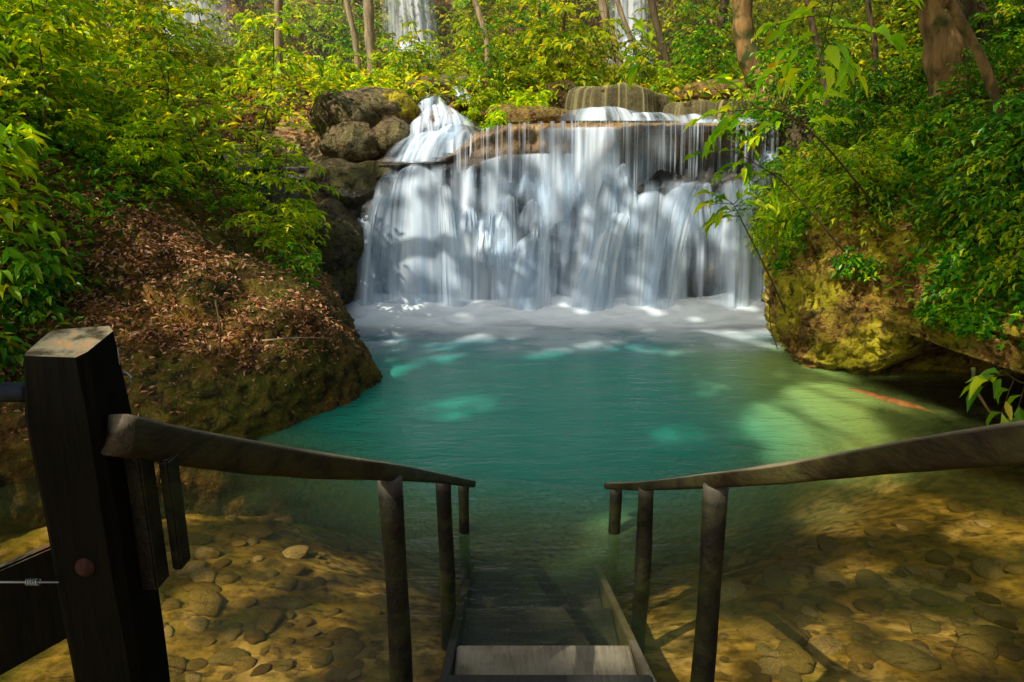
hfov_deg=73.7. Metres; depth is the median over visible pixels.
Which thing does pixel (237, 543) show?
stream stone
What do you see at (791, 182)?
shrub
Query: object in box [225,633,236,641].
stream stone
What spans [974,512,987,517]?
stream stone
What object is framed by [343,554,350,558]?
stream stone
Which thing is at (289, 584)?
stream stone
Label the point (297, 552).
stream stone
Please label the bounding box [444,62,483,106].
bush
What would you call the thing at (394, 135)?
boulder
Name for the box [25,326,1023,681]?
staircase
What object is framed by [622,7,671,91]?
bush
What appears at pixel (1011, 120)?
shrub
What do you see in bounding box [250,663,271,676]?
stream stone
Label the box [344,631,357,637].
stream stone
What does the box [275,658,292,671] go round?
stream stone
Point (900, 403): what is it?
driftwood
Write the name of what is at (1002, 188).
shrub
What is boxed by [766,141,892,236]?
shrub
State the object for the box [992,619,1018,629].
stream stone
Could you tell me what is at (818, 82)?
bush
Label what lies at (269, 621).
stream stone
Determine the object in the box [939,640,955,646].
stream stone
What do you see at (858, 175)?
shrub
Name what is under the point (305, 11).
bush
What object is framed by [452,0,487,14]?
bush
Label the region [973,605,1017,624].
stream stone
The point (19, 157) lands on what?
sapling
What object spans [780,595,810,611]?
stream stone
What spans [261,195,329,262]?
sapling
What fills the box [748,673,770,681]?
stream stone
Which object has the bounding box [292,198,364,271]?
boulder
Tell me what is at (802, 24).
bush
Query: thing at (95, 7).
sapling
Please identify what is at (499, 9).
bush
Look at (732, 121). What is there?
overhanging branch
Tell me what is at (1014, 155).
shrub
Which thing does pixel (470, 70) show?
bush
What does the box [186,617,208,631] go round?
stream stone
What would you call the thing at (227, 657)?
stream stone
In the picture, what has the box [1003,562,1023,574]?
stream stone
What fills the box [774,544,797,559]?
stream stone
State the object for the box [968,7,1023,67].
shrub
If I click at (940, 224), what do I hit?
shrub
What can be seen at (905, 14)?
bush
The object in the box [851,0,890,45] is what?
bush
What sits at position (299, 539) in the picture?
stream stone
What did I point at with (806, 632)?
stream stone
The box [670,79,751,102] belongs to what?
boulder
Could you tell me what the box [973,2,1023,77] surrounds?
shrub
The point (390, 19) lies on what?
bush
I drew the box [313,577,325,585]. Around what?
stream stone
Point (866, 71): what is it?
shrub
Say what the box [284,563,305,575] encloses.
stream stone
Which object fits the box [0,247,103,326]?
sapling
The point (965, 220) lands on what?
shrub
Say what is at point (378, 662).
stream stone
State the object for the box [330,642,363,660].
stream stone
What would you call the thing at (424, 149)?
cascade
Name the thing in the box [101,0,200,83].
bush
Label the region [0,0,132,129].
sapling
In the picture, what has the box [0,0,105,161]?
sapling
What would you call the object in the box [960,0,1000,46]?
tree
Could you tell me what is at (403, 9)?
waterfall
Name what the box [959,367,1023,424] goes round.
overhanging branch
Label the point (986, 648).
stream stone
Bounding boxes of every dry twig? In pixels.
[214,299,220,360]
[262,337,330,341]
[300,243,335,304]
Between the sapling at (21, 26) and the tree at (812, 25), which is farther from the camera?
the tree at (812, 25)
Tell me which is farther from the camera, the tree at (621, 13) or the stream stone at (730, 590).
the tree at (621, 13)
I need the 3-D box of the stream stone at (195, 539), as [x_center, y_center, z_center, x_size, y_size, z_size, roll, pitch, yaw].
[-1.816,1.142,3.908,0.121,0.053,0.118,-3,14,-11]
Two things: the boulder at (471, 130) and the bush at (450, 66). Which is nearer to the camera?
the boulder at (471, 130)
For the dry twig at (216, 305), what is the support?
on the earth bank at (353, 373)
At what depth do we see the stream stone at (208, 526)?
4.10 m
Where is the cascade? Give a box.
[401,86,468,162]
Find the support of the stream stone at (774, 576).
on the riverbed
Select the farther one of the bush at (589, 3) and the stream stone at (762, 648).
the bush at (589, 3)
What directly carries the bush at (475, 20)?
on the hillside
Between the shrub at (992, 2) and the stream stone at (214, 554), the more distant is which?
the shrub at (992, 2)
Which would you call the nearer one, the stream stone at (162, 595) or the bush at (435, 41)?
the stream stone at (162, 595)
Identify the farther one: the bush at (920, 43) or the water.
the bush at (920, 43)
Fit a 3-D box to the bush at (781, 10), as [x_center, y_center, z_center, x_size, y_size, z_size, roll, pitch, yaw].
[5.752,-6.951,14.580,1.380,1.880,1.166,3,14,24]
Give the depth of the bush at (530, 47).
12.61 m
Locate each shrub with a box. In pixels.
[710,27,842,155]
[725,145,820,248]
[741,188,778,249]
[747,192,799,265]
[748,184,793,246]
[749,154,824,220]
[758,158,816,237]
[762,167,784,189]
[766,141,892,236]
[775,159,817,195]
[778,169,870,244]
[780,170,838,232]
[788,147,843,190]
[794,151,899,218]
[800,69,914,158]
[800,82,923,180]
[800,144,884,167]
[801,145,911,246]
[804,130,852,154]
[820,55,927,159]
[822,54,926,157]
[825,103,882,144]
[828,141,877,171]
[856,28,991,145]
[858,106,924,170]
[876,120,957,172]
[898,137,1009,254]
[907,45,1009,112]
[908,106,1023,238]
[915,148,968,190]
[917,44,1023,124]
[918,0,1010,66]
[921,155,1022,262]
[923,197,982,257]
[930,92,1023,218]
[930,138,1023,254]
[940,90,1023,230]
[943,105,1020,167]
[959,125,1023,249]
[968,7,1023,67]
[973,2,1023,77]
[974,193,1023,303]
[985,87,1023,145]
[988,0,1021,58]
[988,0,1023,24]
[989,94,1021,122]
[992,0,1023,48]
[997,190,1023,269]
[1012,71,1023,106]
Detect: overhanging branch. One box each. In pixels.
[616,0,721,89]
[681,126,847,255]
[683,45,871,200]
[692,185,785,313]
[753,0,923,111]
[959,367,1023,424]
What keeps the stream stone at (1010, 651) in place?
on the riverbed
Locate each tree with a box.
[274,0,285,91]
[344,0,361,71]
[363,0,378,80]
[472,0,491,101]
[538,0,542,87]
[560,0,566,74]
[597,0,624,80]
[615,0,645,86]
[647,0,675,88]
[710,0,728,69]
[732,0,776,91]
[804,0,830,133]
[865,0,878,80]
[915,0,977,109]
[940,0,1008,136]
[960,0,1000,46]
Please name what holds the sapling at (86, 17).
on the earth bank at (353, 373)
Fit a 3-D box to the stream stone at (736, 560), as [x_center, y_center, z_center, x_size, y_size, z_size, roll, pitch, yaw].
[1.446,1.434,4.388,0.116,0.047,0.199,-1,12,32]
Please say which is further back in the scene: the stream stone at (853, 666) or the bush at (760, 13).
the bush at (760, 13)
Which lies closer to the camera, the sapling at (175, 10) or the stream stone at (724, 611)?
the stream stone at (724, 611)
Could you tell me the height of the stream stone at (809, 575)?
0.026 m
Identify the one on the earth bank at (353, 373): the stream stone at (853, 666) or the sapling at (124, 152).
the sapling at (124, 152)
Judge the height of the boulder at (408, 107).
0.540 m
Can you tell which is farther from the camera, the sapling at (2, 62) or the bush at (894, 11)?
the bush at (894, 11)
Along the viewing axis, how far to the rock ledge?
8.44 m
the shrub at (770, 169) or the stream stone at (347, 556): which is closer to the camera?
the stream stone at (347, 556)
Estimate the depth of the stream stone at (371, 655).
2.91 m
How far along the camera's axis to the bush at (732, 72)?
11.06 m
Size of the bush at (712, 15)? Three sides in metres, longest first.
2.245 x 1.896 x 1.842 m
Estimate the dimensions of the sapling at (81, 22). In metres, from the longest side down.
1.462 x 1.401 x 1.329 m
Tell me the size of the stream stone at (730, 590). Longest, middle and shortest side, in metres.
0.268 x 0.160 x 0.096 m
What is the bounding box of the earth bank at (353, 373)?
[0,58,422,542]
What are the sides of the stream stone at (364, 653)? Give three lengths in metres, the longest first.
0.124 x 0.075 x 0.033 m
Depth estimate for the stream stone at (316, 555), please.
4.00 m
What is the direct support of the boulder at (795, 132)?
on the mossy rock bank at (819, 324)
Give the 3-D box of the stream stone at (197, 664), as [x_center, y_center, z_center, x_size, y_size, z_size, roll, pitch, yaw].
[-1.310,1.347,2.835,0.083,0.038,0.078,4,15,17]
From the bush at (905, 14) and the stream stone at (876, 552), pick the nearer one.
the stream stone at (876, 552)
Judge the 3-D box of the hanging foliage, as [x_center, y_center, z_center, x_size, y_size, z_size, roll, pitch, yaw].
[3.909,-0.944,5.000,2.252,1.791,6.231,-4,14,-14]
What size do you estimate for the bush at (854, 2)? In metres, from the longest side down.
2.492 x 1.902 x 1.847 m
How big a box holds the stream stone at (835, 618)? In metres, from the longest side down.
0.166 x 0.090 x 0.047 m
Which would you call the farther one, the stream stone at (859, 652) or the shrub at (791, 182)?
the shrub at (791, 182)
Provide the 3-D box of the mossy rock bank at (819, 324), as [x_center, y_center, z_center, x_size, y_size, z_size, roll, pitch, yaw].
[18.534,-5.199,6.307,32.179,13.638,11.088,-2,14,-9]
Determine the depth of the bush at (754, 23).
12.75 m
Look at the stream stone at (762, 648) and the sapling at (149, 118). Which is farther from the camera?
the sapling at (149, 118)
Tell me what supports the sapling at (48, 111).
on the earth bank at (353, 373)
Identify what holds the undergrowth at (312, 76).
on the hillside
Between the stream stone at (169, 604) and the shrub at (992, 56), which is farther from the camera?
the shrub at (992, 56)
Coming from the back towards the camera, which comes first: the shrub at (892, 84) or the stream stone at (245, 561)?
the shrub at (892, 84)
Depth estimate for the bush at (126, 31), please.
10.21 m
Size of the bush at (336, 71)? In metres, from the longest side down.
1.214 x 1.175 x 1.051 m
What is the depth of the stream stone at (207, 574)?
3.50 m
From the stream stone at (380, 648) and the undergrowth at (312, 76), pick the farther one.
the undergrowth at (312, 76)
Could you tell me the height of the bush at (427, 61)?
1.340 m
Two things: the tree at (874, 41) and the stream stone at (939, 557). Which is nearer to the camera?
the stream stone at (939, 557)
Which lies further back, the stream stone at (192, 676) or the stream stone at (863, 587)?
the stream stone at (863, 587)
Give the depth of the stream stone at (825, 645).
2.97 m
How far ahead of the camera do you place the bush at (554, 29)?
12.83 m
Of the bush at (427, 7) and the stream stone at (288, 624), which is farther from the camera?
the bush at (427, 7)
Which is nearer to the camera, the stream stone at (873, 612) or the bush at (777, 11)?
the stream stone at (873, 612)
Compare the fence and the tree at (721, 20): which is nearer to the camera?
the fence
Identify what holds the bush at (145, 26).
on the hillside
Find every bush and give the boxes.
[83,0,230,96]
[85,0,190,99]
[95,0,196,61]
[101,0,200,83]
[162,0,251,90]
[207,23,267,82]
[211,3,309,90]
[229,24,268,61]
[233,0,297,80]
[243,40,303,89]
[283,0,327,39]
[298,0,357,49]
[302,55,335,87]
[311,44,375,102]
[323,0,394,91]
[346,68,399,89]
[357,0,433,35]
[361,0,447,53]
[361,26,418,85]
[362,0,423,12]
[368,43,435,88]
[378,39,440,101]
[381,16,459,83]
[420,34,466,70]
[433,0,514,100]
[434,0,523,72]
[442,61,504,85]
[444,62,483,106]
[449,17,516,90]
[451,67,503,130]
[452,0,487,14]
[454,31,518,81]
[454,92,496,130]
[455,0,488,26]
[457,21,514,127]
[471,0,542,102]
[475,0,561,67]
[479,104,509,129]
[484,0,620,104]
[490,0,569,95]
[490,58,545,100]
[492,90,549,126]
[499,31,555,94]
[503,27,602,101]
[518,84,566,106]
[523,0,604,82]
[528,44,601,96]
[537,0,615,33]
[538,15,578,59]
[564,3,656,85]
[568,67,596,87]
[575,35,612,86]
[596,32,666,89]
[608,27,660,86]
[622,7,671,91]
[645,0,712,24]
[648,60,698,103]
[651,0,763,86]
[661,2,734,91]
[663,0,731,94]
[676,5,735,83]
[692,0,761,51]
[706,4,772,72]
[708,50,742,79]
[719,62,743,80]
[727,0,787,69]
[729,0,792,43]
[754,0,816,43]
[754,0,849,44]
[758,0,802,44]
[759,0,866,73]
[761,27,802,71]
[763,1,800,42]
[772,7,870,90]
[777,30,855,92]
[787,74,847,129]
[790,12,858,106]
[796,0,881,55]
[799,19,869,48]
[811,0,885,78]
[813,0,895,31]
[825,0,922,79]
[836,0,920,76]
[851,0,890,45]
[853,0,992,76]
[877,7,906,47]
[878,0,923,63]
[883,15,922,57]
[893,13,1002,43]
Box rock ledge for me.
[246,105,828,310]
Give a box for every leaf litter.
[0,91,358,439]
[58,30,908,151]
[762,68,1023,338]
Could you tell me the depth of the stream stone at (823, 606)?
3.31 m
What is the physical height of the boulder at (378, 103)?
0.698 m
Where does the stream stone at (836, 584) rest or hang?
on the riverbed
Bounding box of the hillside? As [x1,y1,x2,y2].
[81,0,916,157]
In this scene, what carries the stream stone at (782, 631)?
on the riverbed
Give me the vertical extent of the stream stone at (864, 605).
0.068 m
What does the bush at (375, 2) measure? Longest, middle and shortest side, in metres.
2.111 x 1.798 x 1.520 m
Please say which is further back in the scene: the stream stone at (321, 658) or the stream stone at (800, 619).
the stream stone at (800, 619)
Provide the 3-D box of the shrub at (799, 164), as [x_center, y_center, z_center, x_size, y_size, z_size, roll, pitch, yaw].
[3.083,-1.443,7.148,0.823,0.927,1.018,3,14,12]
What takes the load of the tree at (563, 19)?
on the hillside
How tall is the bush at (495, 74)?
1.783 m
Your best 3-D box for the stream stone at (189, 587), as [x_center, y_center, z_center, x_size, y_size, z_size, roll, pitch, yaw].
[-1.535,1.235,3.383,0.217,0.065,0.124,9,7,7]
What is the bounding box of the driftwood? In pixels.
[850,388,935,413]
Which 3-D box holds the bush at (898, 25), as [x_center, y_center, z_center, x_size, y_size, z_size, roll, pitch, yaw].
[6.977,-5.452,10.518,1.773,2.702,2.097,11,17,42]
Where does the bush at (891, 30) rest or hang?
on the hillside
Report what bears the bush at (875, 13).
on the hillside
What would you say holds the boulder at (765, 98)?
on the hillside
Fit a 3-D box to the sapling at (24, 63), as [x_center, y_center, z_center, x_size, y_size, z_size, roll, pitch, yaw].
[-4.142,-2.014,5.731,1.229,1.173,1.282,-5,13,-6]
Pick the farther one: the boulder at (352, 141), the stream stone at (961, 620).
the boulder at (352, 141)
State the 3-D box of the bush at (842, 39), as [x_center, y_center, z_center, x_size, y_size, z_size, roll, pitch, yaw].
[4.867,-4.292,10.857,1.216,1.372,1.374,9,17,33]
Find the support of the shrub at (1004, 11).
on the mossy rock bank at (819, 324)
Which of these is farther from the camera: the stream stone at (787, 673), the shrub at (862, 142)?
the shrub at (862, 142)
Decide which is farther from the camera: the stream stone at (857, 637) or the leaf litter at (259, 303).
the leaf litter at (259, 303)
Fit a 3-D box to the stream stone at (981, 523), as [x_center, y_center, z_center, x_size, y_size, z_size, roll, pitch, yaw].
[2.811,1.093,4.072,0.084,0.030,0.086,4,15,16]
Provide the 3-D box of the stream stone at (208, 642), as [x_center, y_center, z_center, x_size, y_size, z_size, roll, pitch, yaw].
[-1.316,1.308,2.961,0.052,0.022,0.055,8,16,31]
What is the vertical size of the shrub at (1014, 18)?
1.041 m
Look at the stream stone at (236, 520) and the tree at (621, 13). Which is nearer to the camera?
the stream stone at (236, 520)
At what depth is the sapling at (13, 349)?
4.19 m
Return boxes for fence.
[0,382,65,674]
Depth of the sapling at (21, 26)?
5.13 m
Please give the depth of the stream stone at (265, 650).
2.92 m
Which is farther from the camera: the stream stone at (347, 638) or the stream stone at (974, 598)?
the stream stone at (974, 598)
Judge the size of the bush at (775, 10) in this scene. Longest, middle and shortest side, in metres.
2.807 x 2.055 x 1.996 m
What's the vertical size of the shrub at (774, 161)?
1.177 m
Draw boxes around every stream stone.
[159,592,165,604]
[161,598,180,610]
[164,533,169,544]
[164,625,172,636]
[168,657,188,677]
[177,560,207,575]
[182,581,221,593]
[185,658,208,670]
[185,672,201,681]
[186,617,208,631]
[187,589,223,617]
[188,533,206,544]
[190,567,216,582]
[194,546,215,558]
[197,536,212,545]
[202,524,214,530]
[202,638,214,646]
[206,549,220,558]
[207,647,249,665]
[211,619,221,627]
[212,558,230,567]
[214,571,239,584]
[221,673,231,680]
[225,515,236,520]
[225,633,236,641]
[230,628,241,636]
[231,540,246,546]
[232,622,242,629]
[232,655,256,672]
[233,517,242,523]
[233,596,256,608]
[234,524,274,538]
[241,559,249,564]
[243,628,266,644]
[246,537,258,544]
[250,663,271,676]
[252,555,263,561]
[256,609,283,634]
[257,515,273,523]
[259,646,269,654]
[265,596,311,610]
[266,583,275,588]
[267,570,277,576]
[268,660,279,669]
[269,647,279,653]
[275,577,297,591]
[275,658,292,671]
[277,516,293,525]
[282,545,309,558]
[283,622,292,626]
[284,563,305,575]
[285,610,294,619]
[285,638,294,644]
[294,537,303,541]
[295,581,307,590]
[298,617,312,627]
[303,628,320,636]
[309,552,320,558]
[310,649,333,668]
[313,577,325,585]
[315,586,326,590]
[319,640,332,648]
[324,666,349,681]
[325,608,340,616]
[327,627,357,640]
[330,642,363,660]
[341,634,364,646]
[342,659,363,672]
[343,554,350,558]
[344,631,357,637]
[348,669,361,679]
[353,647,371,659]
[367,651,375,658]
[368,587,385,593]
[368,594,386,605]
[374,609,382,614]
[374,660,382,665]
[376,646,383,650]
[718,632,728,638]
[719,607,733,616]
[719,656,729,662]
[720,581,745,601]
[727,556,745,566]
[737,619,776,639]
[746,661,761,673]
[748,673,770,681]
[756,642,772,653]
[757,650,787,678]
[758,660,801,681]
[762,565,790,588]
[763,611,796,625]
[773,623,808,645]
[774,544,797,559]
[775,609,813,627]
[775,638,815,673]
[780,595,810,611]
[799,628,811,638]
[801,606,817,617]
[805,574,813,577]
[805,615,817,620]
[807,637,842,654]
[814,566,848,586]
[815,600,853,615]
[816,534,841,550]
[821,612,852,623]
[828,581,844,588]
[844,558,866,570]
[845,641,879,664]
[848,661,859,671]
[852,599,884,612]
[852,622,869,633]
[852,633,863,640]
[854,569,886,586]
[858,584,867,589]
[862,662,873,669]
[863,560,873,565]
[864,527,886,536]
[868,547,886,556]
[869,609,881,615]
[870,640,941,671]
[880,535,891,538]
[891,519,928,528]
[896,524,907,530]
[896,570,906,576]
[903,640,913,644]
[904,566,923,575]
[909,618,941,633]
[910,588,947,606]
[911,645,934,657]
[913,639,928,648]
[924,549,953,565]
[925,533,950,539]
[925,578,933,583]
[927,568,944,580]
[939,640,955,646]
[943,520,954,523]
[943,576,968,587]
[945,569,971,580]
[947,502,966,512]
[949,615,968,625]
[950,646,972,665]
[954,625,995,645]
[955,646,997,674]
[956,583,975,595]
[956,633,998,660]
[958,551,980,560]
[965,596,974,602]
[965,614,977,621]
[968,596,979,602]
[971,558,1004,580]
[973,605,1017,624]
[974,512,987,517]
[974,519,991,526]
[975,592,1001,604]
[978,625,1014,643]
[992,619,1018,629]
[996,641,1023,661]
[1002,508,1019,516]
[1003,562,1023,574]
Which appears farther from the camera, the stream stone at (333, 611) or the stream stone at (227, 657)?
the stream stone at (333, 611)
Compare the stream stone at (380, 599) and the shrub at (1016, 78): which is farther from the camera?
the shrub at (1016, 78)
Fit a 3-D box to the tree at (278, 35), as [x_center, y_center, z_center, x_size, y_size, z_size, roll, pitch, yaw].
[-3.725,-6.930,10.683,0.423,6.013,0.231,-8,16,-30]
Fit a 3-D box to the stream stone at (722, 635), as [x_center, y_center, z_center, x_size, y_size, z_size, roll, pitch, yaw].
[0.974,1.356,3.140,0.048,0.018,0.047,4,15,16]
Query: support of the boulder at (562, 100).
on the hillside
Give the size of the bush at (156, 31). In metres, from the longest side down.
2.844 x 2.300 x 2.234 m
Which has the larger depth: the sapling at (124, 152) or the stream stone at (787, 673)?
the sapling at (124, 152)
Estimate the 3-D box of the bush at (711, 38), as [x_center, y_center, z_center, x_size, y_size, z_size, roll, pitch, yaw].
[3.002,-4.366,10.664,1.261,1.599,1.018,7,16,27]
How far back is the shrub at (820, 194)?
6.41 m
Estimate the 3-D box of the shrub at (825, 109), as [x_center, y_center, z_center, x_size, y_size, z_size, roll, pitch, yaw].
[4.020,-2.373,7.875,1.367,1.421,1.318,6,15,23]
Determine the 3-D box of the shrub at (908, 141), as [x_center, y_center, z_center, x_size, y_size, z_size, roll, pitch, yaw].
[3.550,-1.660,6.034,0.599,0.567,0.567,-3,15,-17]
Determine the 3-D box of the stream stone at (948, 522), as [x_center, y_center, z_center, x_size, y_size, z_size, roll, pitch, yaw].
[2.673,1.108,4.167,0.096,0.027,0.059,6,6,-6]
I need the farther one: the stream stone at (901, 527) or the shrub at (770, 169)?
the shrub at (770, 169)
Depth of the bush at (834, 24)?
10.72 m
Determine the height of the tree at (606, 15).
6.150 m
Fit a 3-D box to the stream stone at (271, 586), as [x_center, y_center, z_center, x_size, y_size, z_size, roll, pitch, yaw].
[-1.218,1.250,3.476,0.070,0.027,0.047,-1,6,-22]
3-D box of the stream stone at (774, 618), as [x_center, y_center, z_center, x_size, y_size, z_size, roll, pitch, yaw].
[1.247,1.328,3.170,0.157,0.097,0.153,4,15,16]
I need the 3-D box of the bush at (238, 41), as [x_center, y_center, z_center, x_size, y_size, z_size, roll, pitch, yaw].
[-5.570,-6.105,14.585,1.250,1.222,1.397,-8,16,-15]
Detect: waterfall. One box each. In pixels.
[159,0,220,64]
[348,121,776,335]
[390,0,435,67]
[615,0,650,63]
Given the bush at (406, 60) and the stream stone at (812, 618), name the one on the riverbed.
the stream stone at (812, 618)
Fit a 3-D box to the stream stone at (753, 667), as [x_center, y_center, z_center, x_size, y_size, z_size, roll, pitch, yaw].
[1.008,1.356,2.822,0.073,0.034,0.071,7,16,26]
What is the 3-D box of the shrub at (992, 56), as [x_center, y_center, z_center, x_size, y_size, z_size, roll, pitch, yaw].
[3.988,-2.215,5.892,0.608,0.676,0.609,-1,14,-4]
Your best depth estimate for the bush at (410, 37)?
11.48 m
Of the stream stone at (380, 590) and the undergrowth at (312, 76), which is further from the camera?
the undergrowth at (312, 76)
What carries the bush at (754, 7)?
on the hillside
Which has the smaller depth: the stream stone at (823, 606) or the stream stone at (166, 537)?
the stream stone at (823, 606)
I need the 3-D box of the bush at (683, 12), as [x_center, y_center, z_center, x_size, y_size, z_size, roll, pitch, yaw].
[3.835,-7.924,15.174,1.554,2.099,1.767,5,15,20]
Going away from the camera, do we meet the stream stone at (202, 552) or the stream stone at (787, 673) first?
the stream stone at (787, 673)
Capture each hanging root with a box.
[769,278,777,348]
[971,367,990,412]
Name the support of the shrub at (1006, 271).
on the mossy rock bank at (819, 324)
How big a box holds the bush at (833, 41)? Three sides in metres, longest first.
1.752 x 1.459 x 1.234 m
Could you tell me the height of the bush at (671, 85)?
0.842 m
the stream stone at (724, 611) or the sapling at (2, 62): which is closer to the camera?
the stream stone at (724, 611)
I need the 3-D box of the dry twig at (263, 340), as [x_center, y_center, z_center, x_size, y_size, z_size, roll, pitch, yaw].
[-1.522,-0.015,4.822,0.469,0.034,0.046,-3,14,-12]
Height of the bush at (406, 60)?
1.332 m
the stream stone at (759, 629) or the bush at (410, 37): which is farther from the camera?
the bush at (410, 37)
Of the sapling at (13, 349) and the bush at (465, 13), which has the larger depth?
the bush at (465, 13)
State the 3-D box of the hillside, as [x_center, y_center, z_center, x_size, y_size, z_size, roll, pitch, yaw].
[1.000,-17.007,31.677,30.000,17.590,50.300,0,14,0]
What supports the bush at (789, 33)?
on the hillside
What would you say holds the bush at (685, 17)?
on the hillside
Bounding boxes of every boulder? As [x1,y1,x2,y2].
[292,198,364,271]
[299,158,378,209]
[307,90,380,136]
[317,121,379,162]
[327,264,361,307]
[327,275,342,297]
[353,87,420,124]
[358,161,393,180]
[372,117,414,156]
[382,89,419,119]
[402,74,484,99]
[417,93,466,112]
[419,122,481,149]
[480,104,515,124]
[502,106,577,124]
[541,80,578,109]
[569,83,670,122]
[662,99,718,122]
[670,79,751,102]
[714,100,775,129]
[740,89,821,122]
[768,108,818,181]
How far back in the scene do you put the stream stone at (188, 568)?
3.56 m
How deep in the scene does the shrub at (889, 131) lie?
6.30 m
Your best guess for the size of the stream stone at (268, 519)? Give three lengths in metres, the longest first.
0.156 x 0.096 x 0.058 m
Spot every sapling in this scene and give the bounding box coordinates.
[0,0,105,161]
[0,0,123,139]
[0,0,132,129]
[0,0,133,63]
[0,0,138,151]
[0,5,53,90]
[0,32,100,152]
[0,41,67,192]
[0,123,93,304]
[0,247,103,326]
[0,317,33,382]
[3,86,50,115]
[4,0,86,55]
[4,0,136,104]
[8,1,148,123]
[42,1,105,62]
[46,2,133,70]
[63,116,205,196]
[86,3,239,172]
[89,9,296,222]
[121,95,201,163]
[155,66,266,191]
[198,6,341,182]
[206,132,338,258]
[232,205,293,253]
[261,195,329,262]
[263,241,322,289]
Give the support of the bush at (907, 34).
on the hillside
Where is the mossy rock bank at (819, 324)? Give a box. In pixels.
[757,50,1023,425]
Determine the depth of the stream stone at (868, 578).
3.57 m
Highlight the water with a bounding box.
[266,325,1023,514]
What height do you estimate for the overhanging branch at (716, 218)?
1.084 m
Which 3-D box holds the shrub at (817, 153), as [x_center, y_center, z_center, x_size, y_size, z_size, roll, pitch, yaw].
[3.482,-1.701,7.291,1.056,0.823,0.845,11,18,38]
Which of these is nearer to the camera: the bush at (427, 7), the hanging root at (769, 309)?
the hanging root at (769, 309)
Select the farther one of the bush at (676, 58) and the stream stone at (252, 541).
the bush at (676, 58)
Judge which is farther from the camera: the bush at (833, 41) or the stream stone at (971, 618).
the bush at (833, 41)
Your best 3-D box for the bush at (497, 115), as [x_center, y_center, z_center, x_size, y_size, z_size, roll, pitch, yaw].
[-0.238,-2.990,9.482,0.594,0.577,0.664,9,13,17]
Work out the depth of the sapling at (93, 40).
8.47 m
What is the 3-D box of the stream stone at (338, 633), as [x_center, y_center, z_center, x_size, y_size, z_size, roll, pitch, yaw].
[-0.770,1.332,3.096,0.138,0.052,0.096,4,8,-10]
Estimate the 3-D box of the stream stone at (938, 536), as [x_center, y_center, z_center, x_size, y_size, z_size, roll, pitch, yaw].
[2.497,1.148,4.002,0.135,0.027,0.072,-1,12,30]
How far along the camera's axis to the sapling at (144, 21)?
5.88 m
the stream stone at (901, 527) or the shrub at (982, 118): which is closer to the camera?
the stream stone at (901, 527)
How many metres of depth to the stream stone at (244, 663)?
2.81 m
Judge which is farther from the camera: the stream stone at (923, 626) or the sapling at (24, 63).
the sapling at (24, 63)
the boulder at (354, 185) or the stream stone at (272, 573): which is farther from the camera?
the boulder at (354, 185)
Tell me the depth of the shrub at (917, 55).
7.00 m
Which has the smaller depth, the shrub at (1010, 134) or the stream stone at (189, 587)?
the stream stone at (189, 587)
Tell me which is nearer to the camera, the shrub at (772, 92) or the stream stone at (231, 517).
the stream stone at (231, 517)
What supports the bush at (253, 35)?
on the hillside
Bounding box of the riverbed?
[0,181,1023,681]
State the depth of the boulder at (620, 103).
9.46 m
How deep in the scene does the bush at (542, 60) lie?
10.32 m
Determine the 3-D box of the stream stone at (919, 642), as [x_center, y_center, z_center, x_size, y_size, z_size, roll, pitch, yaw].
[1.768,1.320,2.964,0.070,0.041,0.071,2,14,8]
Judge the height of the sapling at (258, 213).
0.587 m
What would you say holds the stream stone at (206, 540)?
on the riverbed
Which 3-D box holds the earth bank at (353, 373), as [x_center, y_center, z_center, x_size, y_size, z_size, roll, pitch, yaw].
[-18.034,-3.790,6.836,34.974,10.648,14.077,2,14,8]
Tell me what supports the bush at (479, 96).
on the hillside
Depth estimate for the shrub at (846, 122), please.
7.58 m
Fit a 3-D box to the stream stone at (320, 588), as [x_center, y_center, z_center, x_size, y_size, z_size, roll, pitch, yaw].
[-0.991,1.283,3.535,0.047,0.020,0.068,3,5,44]
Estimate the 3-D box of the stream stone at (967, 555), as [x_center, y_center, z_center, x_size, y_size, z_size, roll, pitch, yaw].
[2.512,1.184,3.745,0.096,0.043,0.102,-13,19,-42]
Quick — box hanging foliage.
[765,99,1023,351]
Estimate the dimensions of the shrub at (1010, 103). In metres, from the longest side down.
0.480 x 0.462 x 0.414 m
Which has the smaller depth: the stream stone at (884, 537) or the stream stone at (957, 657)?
the stream stone at (957, 657)
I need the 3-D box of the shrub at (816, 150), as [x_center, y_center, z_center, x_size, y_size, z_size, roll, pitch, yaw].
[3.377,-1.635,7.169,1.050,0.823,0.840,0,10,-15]
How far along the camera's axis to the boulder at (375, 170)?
8.44 m
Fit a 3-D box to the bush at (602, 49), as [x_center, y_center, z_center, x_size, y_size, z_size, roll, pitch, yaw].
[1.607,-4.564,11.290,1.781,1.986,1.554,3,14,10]
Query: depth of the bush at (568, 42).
10.42 m
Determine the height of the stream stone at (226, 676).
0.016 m
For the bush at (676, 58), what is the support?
on the hillside
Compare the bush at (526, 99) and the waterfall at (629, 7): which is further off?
the waterfall at (629, 7)
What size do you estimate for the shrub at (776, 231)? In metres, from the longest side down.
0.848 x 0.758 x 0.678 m
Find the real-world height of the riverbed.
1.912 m
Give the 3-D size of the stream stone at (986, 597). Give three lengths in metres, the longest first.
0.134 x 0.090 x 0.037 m
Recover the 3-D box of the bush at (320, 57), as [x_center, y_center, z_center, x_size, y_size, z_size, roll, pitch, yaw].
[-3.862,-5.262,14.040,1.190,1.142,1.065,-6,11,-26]
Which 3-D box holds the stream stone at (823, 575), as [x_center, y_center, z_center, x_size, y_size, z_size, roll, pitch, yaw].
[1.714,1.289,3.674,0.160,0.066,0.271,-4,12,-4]
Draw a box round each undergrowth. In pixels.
[0,23,1023,342]
[53,0,998,127]
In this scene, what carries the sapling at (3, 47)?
on the earth bank at (353, 373)

